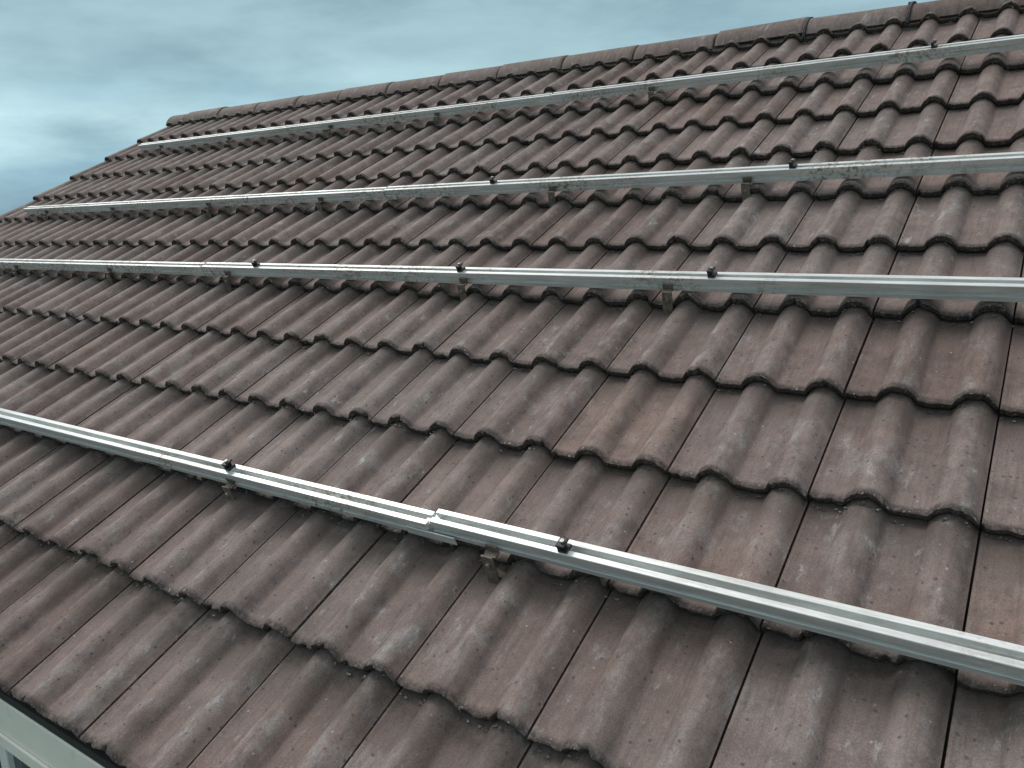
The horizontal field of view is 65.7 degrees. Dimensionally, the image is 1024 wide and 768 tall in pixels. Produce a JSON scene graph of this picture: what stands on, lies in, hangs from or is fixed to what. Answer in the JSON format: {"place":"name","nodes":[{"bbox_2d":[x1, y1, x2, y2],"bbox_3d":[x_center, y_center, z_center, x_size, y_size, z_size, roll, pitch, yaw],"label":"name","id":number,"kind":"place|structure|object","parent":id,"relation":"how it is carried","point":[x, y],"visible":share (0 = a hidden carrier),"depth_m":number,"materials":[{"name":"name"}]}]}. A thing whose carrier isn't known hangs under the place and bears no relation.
{"place":"outdoors","nodes":[
{"label":"outdoors","id":0,"kind":"place"},
{"bbox_2d":[0,755,29,767],"bbox_3d":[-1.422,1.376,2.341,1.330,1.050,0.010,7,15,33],"label":"window glass","id":1,"kind":"object","parent":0,"point":[19,763],"depth_m":2.24,"materials":[{"name":"clear glass"}]},
{"bbox_2d":[0,0,935,214],"label":"sky","id":2,"kind":"structure","parent":0,"point":[82,81],"materials":[{"name":"blue"}]},
{"bbox_3d":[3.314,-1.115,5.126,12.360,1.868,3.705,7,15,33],"label":"rear roof slope","id":3,"kind":"object","parent":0,"visible":0},
{"bbox_2d":[186,11,1023,123],"bbox_3d":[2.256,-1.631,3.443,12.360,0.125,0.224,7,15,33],"label":"ridge bedding","id":4,"kind":"object","parent":3,"relation":"on","point":[773,39],"visible":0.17,"depth_m":4.03,"materials":[{"name":"grey concrete"}]},
{"bbox_2d":[166,0,1023,125],"bbox_3d":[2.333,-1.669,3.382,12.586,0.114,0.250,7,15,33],"label":"ridge tiles","id":5,"kind":"object","parent":4,"relation":"on","point":[882,16],"visible":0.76,"depth_m":4.34,"materials":[{"name":"tile"}]},
{"bbox_2d":[802,1,916,37],"bbox_3d":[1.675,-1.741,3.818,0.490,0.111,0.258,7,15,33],"label":"ridge clips","id":6,"kind":"object","parent":5,"relation":"attached to","point":[910,4],"visible":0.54,"depth_m":3.65,"materials":[{"name":"metal"}]},
{"bbox_3d":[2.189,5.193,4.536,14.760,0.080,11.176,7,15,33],"label":"paved path","id":7,"kind":"structure","parent":0,"visible":0},
{"bbox_3d":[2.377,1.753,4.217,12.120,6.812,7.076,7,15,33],"label":"walls","id":8,"kind":"object","parent":7,"relation":"on","visible":0},
{"bbox_2d":[0,746,14,767],"bbox_3d":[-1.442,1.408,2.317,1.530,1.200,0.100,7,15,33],"label":"window frame","id":9,"kind":"object","parent":8,"relation":"attached to","point":[6,759],"depth_m":2.25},
{"bbox_2d":[715,23,1023,767],"bbox_3d":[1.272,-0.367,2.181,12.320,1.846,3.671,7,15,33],"label":"roof deck","id":10,"kind":"structure","parent":8,"relation":"on","point":[955,687],"depth_m":1.45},
{"bbox_2d":[0,698,104,767],"bbox_3d":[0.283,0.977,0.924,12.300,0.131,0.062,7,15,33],"label":"fascia board","id":11,"kind":"object","parent":10,"relation":"attached to","point":[28,741],"depth_m":1.80,"materials":[{"name":"white plastic"}]},
{"bbox_2d":[0,687,125,767],"bbox_3d":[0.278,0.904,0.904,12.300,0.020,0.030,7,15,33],"label":"eaves strip","id":12,"kind":"object","parent":11,"relation":"on","point":[102,758],"depth_m":1.72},
{"bbox_2d":[0,0,1023,767],"bbox_3d":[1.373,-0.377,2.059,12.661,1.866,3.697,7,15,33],"label":"roof tiles","id":13,"kind":"object","parent":10,"relation":"on","point":[126,672],"visible":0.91,"depth_m":2.04,"materials":[{"name":"tile"}]},
{"bbox_2d":[0,408,1023,685],"bbox_3d":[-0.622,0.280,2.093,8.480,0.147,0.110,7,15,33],"label":"mounting rail","id":14,"kind":"object","parent":13,"relation":"on","point":[950,648],"visible":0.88,"depth_m":1.52,"materials":[{"name":"metal"}]},
{"bbox_2d":[0,258,1023,314],"bbox_3d":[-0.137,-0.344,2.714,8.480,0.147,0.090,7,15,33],"label":"mounting rail","id":15,"kind":"object","parent":13,"relation":"on","point":[996,289],"visible":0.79,"depth_m":2.39,"materials":[{"name":"metal"}]},
{"bbox_2d":[1,6,1022,760],"bbox_3d":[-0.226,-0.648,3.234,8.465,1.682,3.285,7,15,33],"label":"moss crumbs","id":16,"kind":"object","parent":13,"relation":"on","point":[533,366],"visible":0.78,"depth_m":2.30,"materials":[{"name":"plant"}]},
{"bbox_2d":[23,152,1023,220],"bbox_3d":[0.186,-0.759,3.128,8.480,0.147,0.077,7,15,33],"label":"mounting rail","id":17,"kind":"object","parent":13,"relation":"on","point":[745,177],"visible":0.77,"depth_m":2.96,"materials":[{"name":"metal"}]},
{"bbox_2d":[138,34,1023,152],"bbox_3d":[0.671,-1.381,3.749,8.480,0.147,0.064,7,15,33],"label":"mounting rail","id":18,"kind":"object","parent":13,"relation":"on","point":[933,51],"visible":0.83,"depth_m":3.73,"materials":[{"name":"metal"}]}
]}

